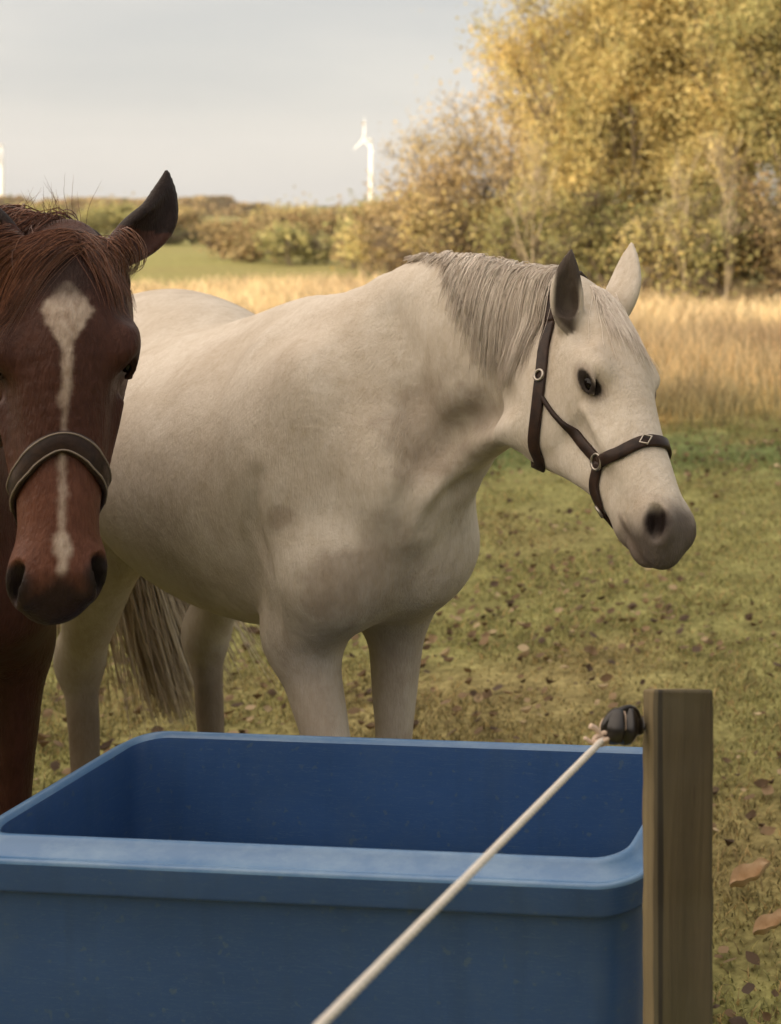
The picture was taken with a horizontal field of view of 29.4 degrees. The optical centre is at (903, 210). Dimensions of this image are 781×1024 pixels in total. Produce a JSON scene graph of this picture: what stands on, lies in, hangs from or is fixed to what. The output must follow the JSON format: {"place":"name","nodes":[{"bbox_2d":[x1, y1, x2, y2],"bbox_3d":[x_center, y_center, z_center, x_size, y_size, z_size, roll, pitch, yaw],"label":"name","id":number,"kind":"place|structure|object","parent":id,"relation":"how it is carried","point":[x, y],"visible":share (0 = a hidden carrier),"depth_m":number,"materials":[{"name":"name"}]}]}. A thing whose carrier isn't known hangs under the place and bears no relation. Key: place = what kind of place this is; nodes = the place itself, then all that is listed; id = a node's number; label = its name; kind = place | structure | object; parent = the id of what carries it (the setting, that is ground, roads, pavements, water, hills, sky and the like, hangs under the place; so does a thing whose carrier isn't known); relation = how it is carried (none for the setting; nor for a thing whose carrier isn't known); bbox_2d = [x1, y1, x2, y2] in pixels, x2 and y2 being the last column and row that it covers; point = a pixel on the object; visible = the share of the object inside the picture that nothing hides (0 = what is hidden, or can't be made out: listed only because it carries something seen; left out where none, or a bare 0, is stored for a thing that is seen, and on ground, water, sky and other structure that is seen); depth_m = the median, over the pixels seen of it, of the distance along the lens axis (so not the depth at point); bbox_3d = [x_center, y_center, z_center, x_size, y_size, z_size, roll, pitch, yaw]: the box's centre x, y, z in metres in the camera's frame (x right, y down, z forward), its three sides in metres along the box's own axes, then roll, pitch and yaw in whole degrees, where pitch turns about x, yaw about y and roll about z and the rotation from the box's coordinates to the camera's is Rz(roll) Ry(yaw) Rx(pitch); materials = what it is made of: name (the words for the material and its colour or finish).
{"place":"outdoors","nodes":[
{"label":"outdoors","id":0,"kind":"place"},
{"bbox_2d":[0,0,780,206],"label":"sky","id":1,"kind":"structure","parent":0,"point":[252,101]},
{"bbox_2d":[32,214,780,1023],"bbox_3d":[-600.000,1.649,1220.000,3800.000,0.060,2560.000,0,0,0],"label":"ground","id":2,"kind":"structure","parent":0,"point":[166,262],"depth_m":4.95,"materials":[{"name":"green plant"}]},
{"bbox_2d":[0,143,3,195],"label":"wind turbine","id":3,"kind":"object","parent":2,"relation":"on","point":[1,170],"visible":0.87,"depth_m":1478.48,"materials":[{"name":"white metal"}]},
{"bbox_2d":[5,192,144,234],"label":"hedge bush","id":4,"kind":"object","parent":2,"relation":"on","point":[100,220],"visible":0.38,"depth_m":80.58,"materials":[{"name":"green plant"}]},
{"bbox_2d":[0,170,178,814],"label":"horse","id":5,"kind":"object","parent":2,"relation":"on","point":[70,342],"visible":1,"depth_m":1.90},
{"bbox_2d":[0,194,272,216],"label":"distant wood","id":6,"kind":"object","parent":2,"relation":"on","point":[225,205],"visible":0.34,"depth_m":324.77,"materials":[{"name":"brown plant"}]},
{"bbox_2d":[81,192,210,233],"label":"hedge bush","id":7,"kind":"object","parent":2,"relation":"on","point":[196,215],"visible":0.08,"depth_m":89.14,"materials":[{"name":"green plant"}]},
{"bbox_2d":[165,217,207,245],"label":"hedge bush","id":8,"kind":"object","parent":2,"relation":"on","point":[177,236],"visible":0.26,"depth_m":61.07,"materials":[{"name":"green plant"}]},
{"bbox_2d":[188,208,284,258],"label":"hedge bush","id":9,"kind":"object","parent":2,"relation":"on","point":[214,239],"visible":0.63,"depth_m":43.54,"materials":[{"name":"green plant"}]},
{"bbox_2d":[178,195,326,230],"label":"hedge bush","id":10,"kind":"object","parent":2,"relation":"on","point":[276,204],"visible":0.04,"depth_m":99.30,"materials":[{"name":"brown plant"}]},
{"bbox_2d":[213,210,319,262],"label":"hedge bush","id":11,"kind":"object","parent":2,"relation":"on","point":[244,242],"visible":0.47,"depth_m":40.67,"materials":[{"name":"green plant"}]},
{"bbox_2d":[234,200,313,233],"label":"hedge bush","id":12,"kind":"object","parent":2,"relation":"on","point":[283,216],"visible":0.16,"depth_m":46.89,"materials":[{"name":"brown plant"}]},
{"bbox_2d":[235,185,358,236],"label":"hedge bush","id":13,"kind":"object","parent":2,"relation":"on","point":[319,219],"visible":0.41,"depth_m":80.92,"materials":[{"name":"green plant"}]},
{"bbox_2d":[247,213,358,265],"bbox_3d":[-18.027,0.870,39.172,3.602,1.804,3.348,0,0,0],"label":"hedge bush","id":14,"kind":"object","parent":2,"relation":"on","point":[288,242],"visible":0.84,"depth_m":38.56,"materials":[{"name":"green plant"}]},
{"bbox_2d":[0,731,642,1023],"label":"water trough","id":15,"kind":"object","parent":2,"relation":"on","point":[173,877],"visible":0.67,"depth_m":1.80,"materials":[{"name":"blue plastic"}]},
{"bbox_2d":[316,213,379,268],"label":"hedge bush","id":16,"kind":"object","parent":2,"relation":"on","point":[353,264],"visible":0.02,"depth_m":36.81,"materials":[{"name":"yellow plant"}]},
{"bbox_2d":[322,187,395,273],"bbox_3d":[-13.159,0.585,33.595,3.415,2.380,2.829,0,0,-22],"label":"hedge bush","id":17,"kind":"object","parent":2,"relation":"on","point":[349,238],"visible":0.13,"depth_m":32.78,"materials":[{"name":"yellow plant"}]},
{"bbox_2d":[321,188,400,230],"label":"hedge bush","id":18,"kind":"object","parent":2,"relation":"on","point":[349,211],"visible":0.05,"depth_m":72.11,"materials":[{"name":"brown plant"}]},
{"bbox_2d":[353,118,373,199],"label":"wind turbine","id":19,"kind":"object","parent":2,"relation":"on","point":[371,170],"visible":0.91,"depth_m":1477.97,"materials":[{"name":"white metal"}]},
{"bbox_2d":[43,242,695,772],"bbox_3d":[-1.460,0.874,2.897,0.761,1.629,2.701,0,0,-42],"label":"horse","id":20,"kind":"object","parent":2,"relation":"on","point":[297,482],"visible":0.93,"depth_m":2.38},
{"bbox_2d":[319,181,454,278],"bbox_3d":[-9.849,0.559,26.779,2.956,2.452,3.432,0,0,38],"label":"bush","id":21,"kind":"object","parent":2,"relation":"on","point":[399,255],"visible":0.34,"depth_m":26.20,"materials":[{"name":"brown plant"}]},
{"bbox_2d":[33,416,780,1023],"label":"leaf litter","id":22,"kind":"object","parent":2,"relation":"on","point":[751,814],"visible":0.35,"depth_m":4.78,"materials":[{"name":"brown plant"}]},
{"bbox_2d":[337,161,486,261],"bbox_3d":[-11.942,0.258,32.633,4.055,3.036,3.728,0,0,0],"label":"hedge bush","id":23,"kind":"object","parent":2,"relation":"on","point":[365,215],"visible":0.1,"depth_m":31.78,"materials":[{"name":"brown plant"}]},
{"bbox_2d":[348,75,548,257],"bbox_3d":[-8.446,-0.420,24.722,4.080,4.379,4.363,0,0,0],"label":"autumn tree","id":24,"kind":"object","parent":2,"relation":"on","point":[448,187],"visible":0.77,"depth_m":24.54,"materials":[{"name":"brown plant"}]},
{"bbox_2d":[381,156,527,256],"bbox_3d":[-8.621,0.366,24.938,2.711,2.840,3.174,0,0,-42],"label":"bush","id":25,"kind":"object","parent":2,"relation":"on","point":[463,245],"visible":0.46,"depth_m":24.30,"materials":[{"name":"brown plant"}]},
{"bbox_2d":[273,202,647,207],"bbox_3d":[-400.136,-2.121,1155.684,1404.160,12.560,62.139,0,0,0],"label":"distant wood","id":26,"kind":"object","parent":2,"relation":"on","point":[324,206],"visible":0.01,"depth_m":1135.82,"materials":[{"name":"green plant"}]},
{"bbox_2d":[272,205,774,213],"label":"distant wood","id":27,"kind":"object","parent":2,"relation":"on","point":[317,209],"visible":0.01,"depth_m":511.72,"materials":[{"name":"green plant"}]},
{"bbox_2d":[440,175,618,285],"bbox_3d":[-6.046,0.590,21.757,3.147,2.366,2.798,0,0,0],"label":"bush","id":28,"kind":"object","parent":2,"relation":"on","point":[503,247],"visible":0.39,"depth_m":21.22,"materials":[{"name":"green plant"}]},
{"bbox_2d":[496,114,573,263],"bbox_3d":[-5.651,0.157,20.043,1.060,3.253,1.393,0,0,23],"label":"sapling","id":29,"kind":"object","parent":2,"relation":"on","point":[536,177],"visible":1,"depth_m":20.01,"materials":[{"name":"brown plant"}]},
{"bbox_2d":[447,0,647,269],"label":"autumn tree","id":30,"kind":"object","parent":2,"relation":"on","point":[506,111],"visible":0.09,"depth_m":25.14,"materials":[{"name":"yellow plant"}]},
{"bbox_2d":[420,0,727,280],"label":"autumn tree","id":31,"kind":"object","parent":2,"relation":"on","point":[605,60],"visible":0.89,"depth_m":21.98,"materials":[{"name":"yellow plant"}]},
{"bbox_2d":[516,167,704,298],"bbox_3d":[-4.783,0.449,21.417,3.625,2.647,2.472,0,0,0],"label":"bush","id":32,"kind":"object","parent":2,"relation":"on","point":[591,233],"visible":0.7,"depth_m":21.14,"materials":[{"name":"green plant"}]},
{"bbox_2d":[541,0,740,287],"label":"autumn tree","id":33,"kind":"object","parent":2,"relation":"on","point":[658,72],"visible":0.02,"depth_m":24.85,"materials":[{"name":"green plant"}]},
{"bbox_2d":[600,689,713,1023],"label":"fence post","id":34,"kind":"object","parent":2,"relation":"on","point":[674,727],"visible":1,"depth_m":1.60,"materials":[{"name":"brown wood"}]},
{"bbox_2d":[314,711,626,1023],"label":"rope","id":35,"kind":"object","parent":34,"relation":"attached to","point":[598,740],"visible":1,"depth_m":1.24,"materials":[{"name":"beige fabric"}]},
{"bbox_2d":[547,0,780,297],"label":"autumn tree","id":36,"kind":"object","parent":2,"relation":"on","point":[705,100],"visible":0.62,"depth_m":21.82,"materials":[{"name":"yellow plant"}]},
{"bbox_2d":[569,0,766,288],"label":"autumn tree","id":37,"kind":"object","parent":2,"relation":"on","point":[705,197],"depth_m":25.26,"materials":[{"name":"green plant"}]},
{"bbox_2d":[574,176,771,304],"bbox_3d":[-3.457,0.616,20.462,3.098,2.331,3.029,0,0,0],"label":"bush","id":38,"kind":"object","parent":2,"relation":"on","point":[646,251],"visible":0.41,"depth_m":19.76,"materials":[{"name":"brown plant"}]},
{"bbox_2d":[648,141,712,309],"bbox_3d":[-3.411,0.356,19.689,0.791,2.813,1.130,0,0,32],"label":"sapling","id":39,"kind":"object","parent":2,"relation":"on","point":[678,200],"visible":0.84,"depth_m":19.62,"materials":[{"name":"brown plant"}]},
{"bbox_2d":[627,168,780,305],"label":"bush","id":40,"kind":"object","parent":2,"relation":"on","point":[711,266],"visible":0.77,"depth_m":19.61,"materials":[{"name":"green plant"}]},
{"bbox_2d":[687,116,756,311],"bbox_3d":[-2.719,0.203,19.397,0.934,3.140,1.116,0,0,28],"label":"sapling","id":41,"kind":"object","parent":2,"relation":"on","point":[719,166],"visible":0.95,"depth_m":19.37,"materials":[{"name":"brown plant"}]},
{"bbox_2d":[679,0,780,300],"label":"autumn tree","id":42,"kind":"object","parent":2,"relation":"on","point":[754,15],"visible":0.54,"depth_m":21.19,"materials":[{"name":"yellow plant"}]},
{"bbox_2d":[690,155,780,303],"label":"bush","id":43,"kind":"object","parent":2,"relation":"on","point":[763,241],"visible":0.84,"depth_m":19.95,"materials":[{"name":"brown plant"}]},
{"bbox_2d":[703,26,780,196],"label":"autumn tree","id":44,"kind":"object","parent":2,"relation":"on","point":[761,94],"visible":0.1,"depth_m":21.67,"materials":[{"name":"yellow plant"}]},
{"bbox_2d":[729,857,770,887],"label":"fallen leaf","id":45,"kind":"object","parent":2,"relation":"on","point":[742,875],"visible":1,"depth_m":3.12,"materials":[{"name":"brown plant"}]},
{"bbox_2d":[753,908,780,934],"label":"fallen leaf","id":46,"kind":"object","parent":2,"relation":"on","point":[764,924],"visible":1,"depth_m":2.91,"materials":[{"name":"brown plant"}]},
{"bbox_2d":[130,267,780,432],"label":"tall dry grass","id":47,"kind":"structure","parent":0,"point":[742,340],"depth_m":13.95,"materials":[{"name":"beige plant"}]}
]}

